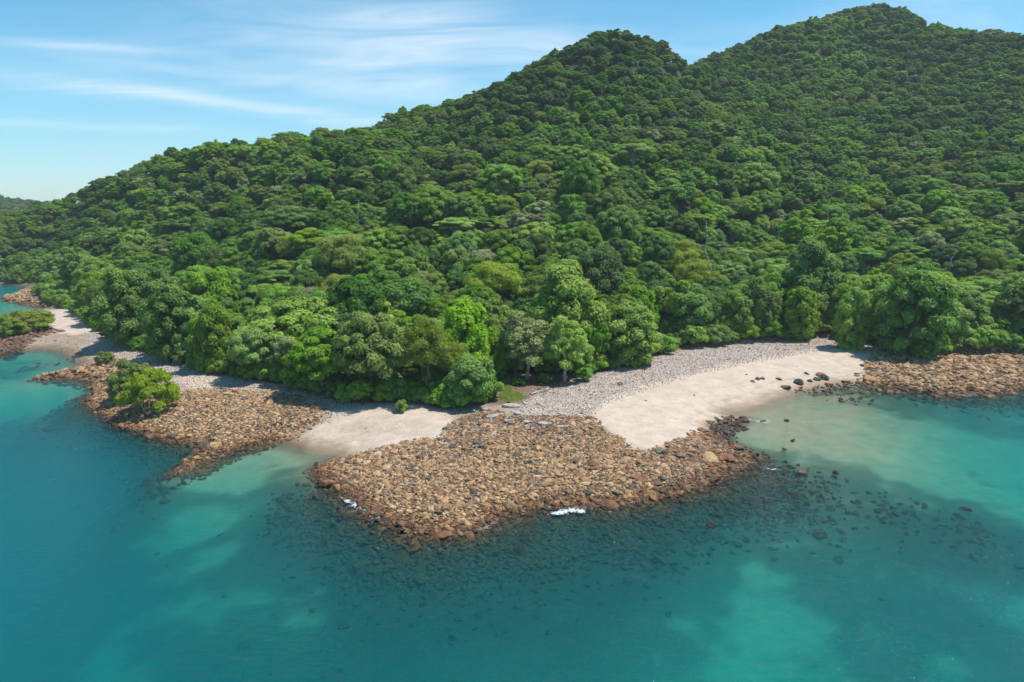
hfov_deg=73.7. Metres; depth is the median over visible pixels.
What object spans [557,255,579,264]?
round tree
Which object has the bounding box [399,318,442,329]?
dome tree
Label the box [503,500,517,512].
rock
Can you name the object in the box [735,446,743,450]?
rock
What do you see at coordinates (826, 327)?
bush
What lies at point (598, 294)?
flat topped tree
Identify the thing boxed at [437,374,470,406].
shrub
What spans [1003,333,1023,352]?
shrub
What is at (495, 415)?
stone slab
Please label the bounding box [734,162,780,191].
dome tree
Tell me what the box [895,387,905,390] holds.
boulder
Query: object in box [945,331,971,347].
shrub
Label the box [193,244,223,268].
round tree
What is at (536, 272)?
round tree
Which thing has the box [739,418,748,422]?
rock
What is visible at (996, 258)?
fine leaved tree
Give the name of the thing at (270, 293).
dome tree
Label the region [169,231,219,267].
round tree
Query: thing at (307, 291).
silver leaved tree
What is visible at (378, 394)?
shrub
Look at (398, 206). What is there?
round tree
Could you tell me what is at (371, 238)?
dome tree
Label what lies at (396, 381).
shrub
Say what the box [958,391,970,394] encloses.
boulder
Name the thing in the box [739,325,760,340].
bush
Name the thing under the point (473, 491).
rock
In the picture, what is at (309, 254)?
dome tree
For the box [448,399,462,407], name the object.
bush
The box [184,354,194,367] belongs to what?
shrub
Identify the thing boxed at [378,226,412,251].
dome tree
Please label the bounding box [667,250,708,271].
fine leaved tree
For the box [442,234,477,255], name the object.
round tree
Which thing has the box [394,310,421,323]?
leafy tree
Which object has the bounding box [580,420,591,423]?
rock
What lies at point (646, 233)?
round tree
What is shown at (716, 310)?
round tree
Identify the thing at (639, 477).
boulder
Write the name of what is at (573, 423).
rock
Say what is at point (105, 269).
dome tree
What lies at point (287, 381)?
shrub
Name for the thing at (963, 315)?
dome tree
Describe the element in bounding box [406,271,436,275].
dome tree
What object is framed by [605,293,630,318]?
dome tree
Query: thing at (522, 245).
round tree
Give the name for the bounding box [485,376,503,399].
bush
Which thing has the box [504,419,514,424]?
stone slab
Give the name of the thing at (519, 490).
rock
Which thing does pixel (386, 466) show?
rock
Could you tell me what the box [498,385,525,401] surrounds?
grass
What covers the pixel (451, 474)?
rock
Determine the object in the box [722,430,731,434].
rock
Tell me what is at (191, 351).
vine draped tree
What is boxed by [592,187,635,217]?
round tree
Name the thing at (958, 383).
rock
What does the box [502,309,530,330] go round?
fine leaved tree
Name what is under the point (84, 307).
shrub
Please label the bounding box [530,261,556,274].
round tree
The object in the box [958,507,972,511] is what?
boulder
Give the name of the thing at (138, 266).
round tree
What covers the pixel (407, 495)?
rock
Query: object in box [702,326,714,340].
shrub
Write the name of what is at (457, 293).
dome tree
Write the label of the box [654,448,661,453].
rock
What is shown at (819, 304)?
dome tree
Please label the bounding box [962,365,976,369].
rock
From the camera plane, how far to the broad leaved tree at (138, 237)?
226.06 m
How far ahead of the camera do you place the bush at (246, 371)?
110.53 m
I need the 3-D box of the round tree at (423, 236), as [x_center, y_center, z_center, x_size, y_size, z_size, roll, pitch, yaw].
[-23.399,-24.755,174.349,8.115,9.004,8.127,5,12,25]
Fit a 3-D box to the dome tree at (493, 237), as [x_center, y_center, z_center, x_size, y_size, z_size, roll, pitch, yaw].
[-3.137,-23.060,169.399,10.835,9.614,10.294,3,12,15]
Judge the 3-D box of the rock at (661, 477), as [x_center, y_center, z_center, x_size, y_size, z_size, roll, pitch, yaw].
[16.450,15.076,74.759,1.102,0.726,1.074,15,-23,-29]
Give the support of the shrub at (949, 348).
on the ground at (674, 408)
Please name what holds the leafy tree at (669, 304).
on the ground at (674, 408)
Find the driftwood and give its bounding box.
[530,387,549,398]
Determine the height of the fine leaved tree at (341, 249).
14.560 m
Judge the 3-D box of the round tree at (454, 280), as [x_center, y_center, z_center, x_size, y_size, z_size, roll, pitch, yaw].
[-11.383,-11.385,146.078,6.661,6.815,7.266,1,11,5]
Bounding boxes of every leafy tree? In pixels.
[55,247,93,274]
[122,254,155,269]
[180,284,200,296]
[239,297,257,309]
[241,297,272,320]
[244,313,259,323]
[355,252,395,274]
[355,272,382,289]
[372,157,396,177]
[377,249,429,278]
[393,314,436,330]
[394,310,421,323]
[464,264,479,276]
[470,296,514,330]
[556,194,586,220]
[588,236,609,248]
[597,221,625,240]
[649,278,694,319]
[654,179,695,201]
[777,217,814,244]
[815,226,853,252]
[953,242,983,258]
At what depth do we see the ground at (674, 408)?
64.71 m
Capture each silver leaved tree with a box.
[151,241,173,252]
[299,286,322,296]
[470,249,495,261]
[500,213,556,232]
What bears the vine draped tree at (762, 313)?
on the ground at (674, 408)
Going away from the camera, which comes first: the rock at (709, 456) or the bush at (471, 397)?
the rock at (709, 456)
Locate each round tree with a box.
[57,261,72,277]
[112,242,142,259]
[128,263,156,270]
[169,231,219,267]
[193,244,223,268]
[208,295,240,309]
[227,272,265,297]
[253,288,273,304]
[264,289,308,328]
[289,270,325,287]
[321,275,386,315]
[339,252,371,275]
[376,276,441,316]
[382,163,416,187]
[384,192,423,228]
[391,156,425,181]
[407,226,436,245]
[413,297,450,319]
[420,263,439,276]
[421,185,449,224]
[425,302,451,318]
[441,193,485,231]
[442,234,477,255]
[445,272,466,290]
[458,283,498,306]
[463,257,485,272]
[503,301,513,307]
[507,239,535,262]
[509,297,533,314]
[524,232,555,257]
[527,254,561,271]
[527,267,545,283]
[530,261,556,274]
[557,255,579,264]
[558,160,603,196]
[558,238,593,259]
[565,212,594,228]
[569,223,602,247]
[575,248,626,293]
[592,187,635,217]
[593,205,644,242]
[593,244,621,263]
[593,308,619,336]
[597,297,608,303]
[603,237,633,262]
[634,228,664,247]
[636,260,667,282]
[638,235,675,263]
[640,279,677,314]
[687,292,721,318]
[698,285,725,308]
[746,276,762,284]
[759,268,781,275]
[762,255,790,268]
[865,272,893,283]
[956,243,991,265]
[994,284,1023,329]
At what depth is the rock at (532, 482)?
72.86 m
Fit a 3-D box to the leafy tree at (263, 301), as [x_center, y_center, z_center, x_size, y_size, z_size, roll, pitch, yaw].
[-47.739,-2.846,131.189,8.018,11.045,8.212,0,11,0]
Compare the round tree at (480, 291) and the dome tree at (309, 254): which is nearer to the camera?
the round tree at (480, 291)
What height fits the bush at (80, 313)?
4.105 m
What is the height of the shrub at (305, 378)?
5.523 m
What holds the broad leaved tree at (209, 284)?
on the ground at (674, 408)
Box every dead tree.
[703,222,710,275]
[949,240,961,270]
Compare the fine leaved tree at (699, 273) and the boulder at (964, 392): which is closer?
the boulder at (964, 392)
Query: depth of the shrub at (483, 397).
96.11 m
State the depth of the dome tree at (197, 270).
170.82 m
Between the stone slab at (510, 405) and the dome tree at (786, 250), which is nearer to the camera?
the stone slab at (510, 405)
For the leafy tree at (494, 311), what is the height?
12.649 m
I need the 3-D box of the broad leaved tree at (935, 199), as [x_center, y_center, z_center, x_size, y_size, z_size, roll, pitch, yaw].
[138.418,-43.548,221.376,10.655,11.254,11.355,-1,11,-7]
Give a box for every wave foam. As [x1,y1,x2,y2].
[340,497,390,523]
[547,508,584,514]
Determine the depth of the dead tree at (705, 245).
171.38 m
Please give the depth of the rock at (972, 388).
111.13 m
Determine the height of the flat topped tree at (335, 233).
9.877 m
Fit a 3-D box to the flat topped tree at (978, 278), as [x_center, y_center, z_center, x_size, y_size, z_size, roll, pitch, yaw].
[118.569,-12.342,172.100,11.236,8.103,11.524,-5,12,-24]
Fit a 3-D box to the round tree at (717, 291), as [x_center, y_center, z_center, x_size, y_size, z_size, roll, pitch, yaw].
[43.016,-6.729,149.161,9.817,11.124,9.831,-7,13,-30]
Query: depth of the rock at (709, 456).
80.09 m
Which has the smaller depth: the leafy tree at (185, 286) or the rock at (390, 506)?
the rock at (390, 506)
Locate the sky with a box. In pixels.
[0,0,1023,202]
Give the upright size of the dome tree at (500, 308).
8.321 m
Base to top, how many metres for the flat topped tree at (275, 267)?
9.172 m
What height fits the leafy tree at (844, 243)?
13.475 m
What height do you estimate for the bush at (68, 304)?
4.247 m
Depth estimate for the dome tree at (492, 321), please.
113.61 m
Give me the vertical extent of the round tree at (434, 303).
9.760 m
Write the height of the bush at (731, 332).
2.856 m
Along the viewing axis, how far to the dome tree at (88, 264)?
201.66 m
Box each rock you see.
[166,433,177,439]
[200,440,209,448]
[375,459,383,464]
[382,463,390,468]
[387,503,396,509]
[395,520,405,526]
[399,455,407,459]
[404,493,412,499]
[417,529,424,534]
[437,488,444,495]
[440,466,449,470]
[441,503,450,510]
[447,472,454,476]
[457,518,465,522]
[463,520,471,525]
[470,489,476,493]
[473,440,483,444]
[478,484,486,489]
[481,507,489,512]
[485,474,492,480]
[493,458,502,462]
[496,465,503,471]
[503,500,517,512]
[513,451,521,456]
[516,488,524,492]
[528,479,535,484]
[543,478,553,483]
[567,421,576,425]
[576,468,584,474]
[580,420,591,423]
[581,481,589,485]
[586,458,598,466]
[586,490,593,494]
[590,480,596,485]
[590,497,599,502]
[603,499,618,510]
[611,490,620,494]
[649,494,657,501]
[651,469,659,475]
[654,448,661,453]
[657,475,665,480]
[677,452,685,458]
[682,483,691,492]
[703,451,718,463]
[708,473,716,479]
[709,426,718,430]
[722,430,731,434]
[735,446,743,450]
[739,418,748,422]
[739,453,752,458]
[797,469,808,473]
[864,365,876,369]
[950,382,963,385]
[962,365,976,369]
[966,385,978,391]
[969,357,979,362]
[971,391,980,395]
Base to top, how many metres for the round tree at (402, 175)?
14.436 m
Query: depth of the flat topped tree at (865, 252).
191.63 m
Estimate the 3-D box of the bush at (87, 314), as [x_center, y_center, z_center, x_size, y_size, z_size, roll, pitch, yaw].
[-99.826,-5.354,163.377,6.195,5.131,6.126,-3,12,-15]
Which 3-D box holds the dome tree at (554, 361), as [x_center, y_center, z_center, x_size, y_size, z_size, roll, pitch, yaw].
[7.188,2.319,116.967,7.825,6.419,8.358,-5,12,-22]
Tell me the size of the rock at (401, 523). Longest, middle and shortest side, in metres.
1.218 x 1.204 x 0.778 m
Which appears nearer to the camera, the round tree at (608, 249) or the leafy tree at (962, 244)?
the round tree at (608, 249)
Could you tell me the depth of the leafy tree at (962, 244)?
186.58 m
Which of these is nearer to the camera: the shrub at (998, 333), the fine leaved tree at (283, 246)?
the shrub at (998, 333)
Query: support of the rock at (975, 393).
on the ground at (674, 408)
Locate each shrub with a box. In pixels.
[33,282,48,292]
[38,289,52,300]
[39,291,50,303]
[41,284,55,290]
[51,289,67,294]
[51,294,69,306]
[69,301,79,310]
[71,305,90,318]
[85,316,93,325]
[90,321,98,330]
[170,347,189,365]
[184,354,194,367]
[192,352,207,370]
[227,364,240,376]
[252,354,276,379]
[281,375,300,388]
[295,364,321,388]
[311,372,341,393]
[323,378,342,397]
[334,381,349,402]
[343,388,360,401]
[369,381,378,399]
[369,381,395,400]
[381,374,412,400]
[396,379,416,401]
[426,387,450,407]
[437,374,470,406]
[459,390,487,405]
[568,352,595,377]
[592,353,609,370]
[596,352,609,369]
[655,341,663,352]
[659,334,676,353]
[678,324,708,347]
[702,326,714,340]
[705,324,731,345]
[731,332,739,340]
[776,328,791,339]
[817,317,822,331]
[937,340,953,353]
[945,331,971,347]
[957,327,982,348]
[975,326,996,347]
[985,330,1006,350]
[991,329,1010,345]
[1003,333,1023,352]
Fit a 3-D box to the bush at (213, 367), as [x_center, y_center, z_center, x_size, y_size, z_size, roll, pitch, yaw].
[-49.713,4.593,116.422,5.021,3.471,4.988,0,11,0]
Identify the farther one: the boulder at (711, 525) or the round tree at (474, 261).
the round tree at (474, 261)
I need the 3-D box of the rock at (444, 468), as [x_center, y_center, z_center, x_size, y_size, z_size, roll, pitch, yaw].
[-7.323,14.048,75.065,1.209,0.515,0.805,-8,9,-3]
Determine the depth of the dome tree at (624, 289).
142.33 m
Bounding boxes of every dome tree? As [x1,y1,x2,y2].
[70,257,116,285]
[72,272,103,301]
[79,270,100,278]
[99,266,120,272]
[122,267,180,315]
[135,276,195,363]
[169,261,188,272]
[173,296,225,351]
[174,265,212,289]
[182,268,211,290]
[223,307,246,326]
[227,313,244,330]
[237,229,261,249]
[238,296,340,342]
[258,205,316,234]
[262,285,304,298]
[262,323,288,353]
[291,248,335,273]
[308,290,327,297]
[358,228,401,249]
[371,299,402,318]
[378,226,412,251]
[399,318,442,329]
[401,360,448,377]
[403,188,452,229]
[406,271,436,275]
[415,274,449,295]
[442,231,481,247]
[450,283,505,301]
[474,163,522,190]
[476,229,517,251]
[483,317,502,345]
[491,246,533,274]
[492,305,509,314]
[513,221,556,241]
[524,259,610,359]
[535,351,567,363]
[553,222,586,242]
[580,153,619,183]
[598,239,639,263]
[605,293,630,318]
[613,284,641,296]
[624,279,646,285]
[629,241,645,263]
[665,283,712,330]
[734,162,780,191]
[748,258,789,276]
[752,271,793,307]
[780,236,844,317]
[780,244,800,261]
[782,284,826,319]
[814,217,868,249]
[816,270,852,330]
[847,274,870,287]
[856,274,890,305]
[866,261,960,358]
[867,282,888,327]
[918,284,971,352]
[937,271,957,282]
[957,284,993,329]
[966,290,993,313]
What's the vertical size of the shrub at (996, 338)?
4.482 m
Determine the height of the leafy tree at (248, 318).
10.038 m
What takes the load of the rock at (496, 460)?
on the ground at (674, 408)
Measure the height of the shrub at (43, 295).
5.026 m
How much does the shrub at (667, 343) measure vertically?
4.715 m
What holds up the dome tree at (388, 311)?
on the ground at (674, 408)
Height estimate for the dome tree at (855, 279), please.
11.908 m
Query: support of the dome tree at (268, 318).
on the ground at (674, 408)
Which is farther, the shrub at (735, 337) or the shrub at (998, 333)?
the shrub at (735, 337)
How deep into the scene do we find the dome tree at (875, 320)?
140.51 m
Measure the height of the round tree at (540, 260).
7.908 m
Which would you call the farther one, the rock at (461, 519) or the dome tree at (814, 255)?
the dome tree at (814, 255)
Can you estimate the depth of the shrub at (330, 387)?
101.02 m
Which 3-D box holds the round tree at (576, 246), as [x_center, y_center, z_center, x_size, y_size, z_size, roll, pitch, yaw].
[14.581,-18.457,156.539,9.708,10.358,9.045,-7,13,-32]
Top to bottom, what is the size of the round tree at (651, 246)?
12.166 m
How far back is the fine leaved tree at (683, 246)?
174.36 m
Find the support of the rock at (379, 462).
on the ground at (674, 408)
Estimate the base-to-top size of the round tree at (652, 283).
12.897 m
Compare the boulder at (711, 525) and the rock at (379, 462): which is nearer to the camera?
the boulder at (711, 525)
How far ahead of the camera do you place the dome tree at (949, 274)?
167.52 m
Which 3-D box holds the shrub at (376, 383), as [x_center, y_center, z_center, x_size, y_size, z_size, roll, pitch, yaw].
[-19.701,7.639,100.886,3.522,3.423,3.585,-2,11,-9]
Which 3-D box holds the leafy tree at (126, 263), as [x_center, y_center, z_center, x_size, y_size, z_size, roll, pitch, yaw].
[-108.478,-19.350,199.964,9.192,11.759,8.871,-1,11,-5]
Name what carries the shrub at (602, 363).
on the ground at (674, 408)
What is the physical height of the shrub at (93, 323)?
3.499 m
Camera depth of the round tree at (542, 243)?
154.76 m
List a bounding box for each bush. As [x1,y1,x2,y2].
[43,294,59,302]
[57,296,70,306]
[65,299,77,311]
[77,308,91,317]
[81,309,95,323]
[118,338,128,347]
[126,336,143,349]
[131,342,140,349]
[205,358,229,373]
[218,355,238,371]
[236,361,256,379]
[256,360,283,380]
[274,367,285,382]
[290,377,308,388]
[410,386,423,402]
[421,393,433,403]
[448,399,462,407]
[454,390,482,405]
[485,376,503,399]
[607,358,620,367]
[675,337,686,344]
[728,329,735,337]
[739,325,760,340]
[759,321,783,340]
[819,323,832,331]
[866,328,878,341]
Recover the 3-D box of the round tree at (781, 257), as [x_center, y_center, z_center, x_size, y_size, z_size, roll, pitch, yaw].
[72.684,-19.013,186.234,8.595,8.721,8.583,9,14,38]
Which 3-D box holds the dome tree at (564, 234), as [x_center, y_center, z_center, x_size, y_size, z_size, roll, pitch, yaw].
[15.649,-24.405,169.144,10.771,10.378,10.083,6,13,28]
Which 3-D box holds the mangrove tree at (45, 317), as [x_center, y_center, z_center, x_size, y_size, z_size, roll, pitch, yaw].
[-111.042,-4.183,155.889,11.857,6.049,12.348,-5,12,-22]
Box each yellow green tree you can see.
[289,259,319,285]
[541,315,594,380]
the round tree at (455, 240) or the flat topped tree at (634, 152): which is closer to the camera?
the round tree at (455, 240)
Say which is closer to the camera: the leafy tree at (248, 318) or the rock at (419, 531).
the rock at (419, 531)
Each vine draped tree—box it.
[188,319,230,368]
[278,328,312,368]
[361,313,406,380]
[443,295,489,360]
[487,324,508,378]
[628,296,648,330]
[629,285,659,331]
[720,290,754,333]
[740,277,783,334]
[832,286,871,350]
[916,271,957,293]
[990,272,1023,334]
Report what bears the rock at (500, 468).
on the ground at (674, 408)
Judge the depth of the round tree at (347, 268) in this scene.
150.17 m
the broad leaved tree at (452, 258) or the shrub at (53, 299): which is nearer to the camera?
the broad leaved tree at (452, 258)
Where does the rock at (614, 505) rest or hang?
on the ground at (674, 408)
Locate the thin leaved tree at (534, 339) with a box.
[499,310,549,378]
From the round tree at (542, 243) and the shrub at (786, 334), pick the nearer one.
the shrub at (786, 334)
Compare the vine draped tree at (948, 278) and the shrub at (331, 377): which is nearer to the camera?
the shrub at (331, 377)
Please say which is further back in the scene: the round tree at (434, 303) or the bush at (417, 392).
the round tree at (434, 303)
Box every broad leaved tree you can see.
[119,228,152,245]
[187,267,242,301]
[252,227,291,256]
[325,227,342,231]
[440,247,473,271]
[911,335,941,349]
[917,189,959,209]
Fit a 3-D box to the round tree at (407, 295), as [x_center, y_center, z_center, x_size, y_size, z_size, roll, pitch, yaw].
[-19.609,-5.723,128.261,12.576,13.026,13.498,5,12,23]
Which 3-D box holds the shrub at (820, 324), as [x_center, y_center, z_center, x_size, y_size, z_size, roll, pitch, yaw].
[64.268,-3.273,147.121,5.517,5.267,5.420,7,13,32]
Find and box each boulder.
[633,474,644,482]
[697,427,706,432]
[705,521,715,528]
[709,448,720,453]
[722,454,735,460]
[793,378,803,384]
[819,374,829,380]
[863,374,879,382]
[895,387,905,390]
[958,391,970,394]
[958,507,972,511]
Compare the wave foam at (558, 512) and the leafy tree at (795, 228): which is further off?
the leafy tree at (795, 228)
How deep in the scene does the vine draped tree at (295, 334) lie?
109.59 m
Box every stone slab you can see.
[486,413,498,417]
[502,403,519,407]
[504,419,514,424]
[536,421,551,425]
[556,425,567,429]
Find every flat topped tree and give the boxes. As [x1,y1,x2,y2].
[212,266,243,276]
[247,283,291,294]
[258,269,293,282]
[259,262,295,279]
[282,227,329,249]
[314,230,364,243]
[432,217,478,231]
[438,294,457,309]
[593,289,611,301]
[610,143,655,165]
[847,248,882,275]
[958,276,999,288]
[990,273,1015,280]
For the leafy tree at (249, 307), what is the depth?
139.43 m
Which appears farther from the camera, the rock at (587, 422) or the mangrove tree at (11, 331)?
the mangrove tree at (11, 331)
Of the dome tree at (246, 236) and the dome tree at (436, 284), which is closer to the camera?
the dome tree at (436, 284)
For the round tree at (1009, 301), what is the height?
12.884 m
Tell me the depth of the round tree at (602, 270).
139.03 m
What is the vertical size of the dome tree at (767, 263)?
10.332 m
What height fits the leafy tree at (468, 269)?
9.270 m
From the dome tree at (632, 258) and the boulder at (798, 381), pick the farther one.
the dome tree at (632, 258)
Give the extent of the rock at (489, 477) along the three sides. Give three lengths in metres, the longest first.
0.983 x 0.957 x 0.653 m
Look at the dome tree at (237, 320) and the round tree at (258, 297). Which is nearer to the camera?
the dome tree at (237, 320)
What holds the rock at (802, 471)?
in the sea water
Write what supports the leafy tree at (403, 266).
on the ground at (674, 408)
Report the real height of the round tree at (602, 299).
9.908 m
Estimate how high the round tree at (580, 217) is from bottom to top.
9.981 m
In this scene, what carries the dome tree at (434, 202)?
on the ground at (674, 408)
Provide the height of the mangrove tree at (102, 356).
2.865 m
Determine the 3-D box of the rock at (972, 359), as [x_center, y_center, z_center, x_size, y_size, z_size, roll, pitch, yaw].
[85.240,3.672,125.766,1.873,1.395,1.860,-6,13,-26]
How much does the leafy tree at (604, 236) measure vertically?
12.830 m
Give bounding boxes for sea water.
[0,284,1023,681]
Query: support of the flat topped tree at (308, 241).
on the ground at (674, 408)
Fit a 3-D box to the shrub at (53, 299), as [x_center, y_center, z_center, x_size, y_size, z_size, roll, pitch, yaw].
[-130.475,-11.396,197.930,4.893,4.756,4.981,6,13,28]
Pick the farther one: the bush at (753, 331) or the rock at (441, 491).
the bush at (753, 331)
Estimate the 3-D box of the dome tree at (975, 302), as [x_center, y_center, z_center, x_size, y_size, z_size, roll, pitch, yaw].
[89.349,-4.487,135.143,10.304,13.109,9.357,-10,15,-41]
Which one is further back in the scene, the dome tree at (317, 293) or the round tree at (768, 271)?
the round tree at (768, 271)
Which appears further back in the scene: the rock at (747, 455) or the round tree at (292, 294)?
the round tree at (292, 294)
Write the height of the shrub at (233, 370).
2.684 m
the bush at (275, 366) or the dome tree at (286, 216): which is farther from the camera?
the dome tree at (286, 216)
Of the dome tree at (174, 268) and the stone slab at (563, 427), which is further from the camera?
the dome tree at (174, 268)
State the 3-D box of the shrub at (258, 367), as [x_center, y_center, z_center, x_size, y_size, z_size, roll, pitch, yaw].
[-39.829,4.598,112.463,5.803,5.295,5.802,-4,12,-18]
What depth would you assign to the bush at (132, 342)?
136.62 m
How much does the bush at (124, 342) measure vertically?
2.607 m
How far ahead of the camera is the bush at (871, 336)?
139.10 m
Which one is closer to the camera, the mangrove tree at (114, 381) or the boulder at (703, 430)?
the boulder at (703, 430)
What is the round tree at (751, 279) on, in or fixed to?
on the ground at (674, 408)
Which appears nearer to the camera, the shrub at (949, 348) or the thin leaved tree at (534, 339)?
the thin leaved tree at (534, 339)
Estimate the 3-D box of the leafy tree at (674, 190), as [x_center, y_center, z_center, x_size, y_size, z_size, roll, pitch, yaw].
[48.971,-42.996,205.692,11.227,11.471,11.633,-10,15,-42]
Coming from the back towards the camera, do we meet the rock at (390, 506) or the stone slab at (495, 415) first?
the stone slab at (495, 415)
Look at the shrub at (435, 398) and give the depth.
95.37 m
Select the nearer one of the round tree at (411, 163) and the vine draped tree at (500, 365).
the vine draped tree at (500, 365)
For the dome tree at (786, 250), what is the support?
on the ground at (674, 408)
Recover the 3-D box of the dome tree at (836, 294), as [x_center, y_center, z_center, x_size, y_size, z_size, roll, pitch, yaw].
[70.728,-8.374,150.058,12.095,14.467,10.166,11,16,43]
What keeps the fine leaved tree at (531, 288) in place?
on the ground at (674, 408)
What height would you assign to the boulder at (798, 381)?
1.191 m
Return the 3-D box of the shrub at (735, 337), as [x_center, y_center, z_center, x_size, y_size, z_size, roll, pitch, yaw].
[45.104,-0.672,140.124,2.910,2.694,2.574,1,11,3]
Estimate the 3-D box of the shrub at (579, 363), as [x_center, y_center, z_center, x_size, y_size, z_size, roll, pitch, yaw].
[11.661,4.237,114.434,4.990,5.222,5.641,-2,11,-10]
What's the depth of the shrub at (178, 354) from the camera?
122.49 m
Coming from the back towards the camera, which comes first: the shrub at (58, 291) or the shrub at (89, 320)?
the shrub at (58, 291)
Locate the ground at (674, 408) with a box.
[0,14,1023,681]
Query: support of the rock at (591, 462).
on the ground at (674, 408)
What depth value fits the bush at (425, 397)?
97.44 m
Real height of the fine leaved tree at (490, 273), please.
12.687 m
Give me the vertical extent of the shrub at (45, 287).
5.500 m
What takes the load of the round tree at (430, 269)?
on the ground at (674, 408)
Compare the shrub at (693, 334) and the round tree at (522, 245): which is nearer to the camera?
the shrub at (693, 334)
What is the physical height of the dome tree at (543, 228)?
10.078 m
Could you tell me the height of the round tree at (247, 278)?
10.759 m
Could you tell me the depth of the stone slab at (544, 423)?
88.45 m
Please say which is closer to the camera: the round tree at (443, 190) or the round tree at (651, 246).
the round tree at (651, 246)
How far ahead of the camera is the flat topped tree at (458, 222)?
180.50 m
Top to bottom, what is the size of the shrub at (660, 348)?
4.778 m
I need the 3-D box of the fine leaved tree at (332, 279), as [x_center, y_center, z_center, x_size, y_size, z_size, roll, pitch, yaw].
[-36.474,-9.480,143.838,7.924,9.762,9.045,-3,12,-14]
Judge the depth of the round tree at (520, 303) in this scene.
124.75 m
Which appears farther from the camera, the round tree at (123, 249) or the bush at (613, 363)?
the round tree at (123, 249)
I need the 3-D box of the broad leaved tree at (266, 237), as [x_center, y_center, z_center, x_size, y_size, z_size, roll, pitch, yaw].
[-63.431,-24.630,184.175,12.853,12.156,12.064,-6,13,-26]
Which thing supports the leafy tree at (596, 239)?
on the ground at (674, 408)
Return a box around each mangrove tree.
[0,310,55,332]
[0,314,23,335]
[93,351,114,363]
[105,358,157,398]
[114,367,180,412]
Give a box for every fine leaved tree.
[77,279,108,303]
[275,234,307,260]
[311,232,378,268]
[320,273,349,292]
[411,184,432,221]
[462,261,521,293]
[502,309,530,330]
[517,275,554,297]
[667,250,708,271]
[672,239,702,259]
[673,261,720,284]
[974,248,1016,270]
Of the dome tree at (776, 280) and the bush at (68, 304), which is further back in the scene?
the bush at (68, 304)
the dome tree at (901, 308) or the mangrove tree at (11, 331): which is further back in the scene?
the mangrove tree at (11, 331)
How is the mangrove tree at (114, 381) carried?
on the ground at (674, 408)
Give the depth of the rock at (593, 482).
72.62 m
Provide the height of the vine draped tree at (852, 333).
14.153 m
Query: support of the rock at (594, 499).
on the ground at (674, 408)
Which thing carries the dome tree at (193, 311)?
on the ground at (674, 408)
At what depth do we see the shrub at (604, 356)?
117.10 m
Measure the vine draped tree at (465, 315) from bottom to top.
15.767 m
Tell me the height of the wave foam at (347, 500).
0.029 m

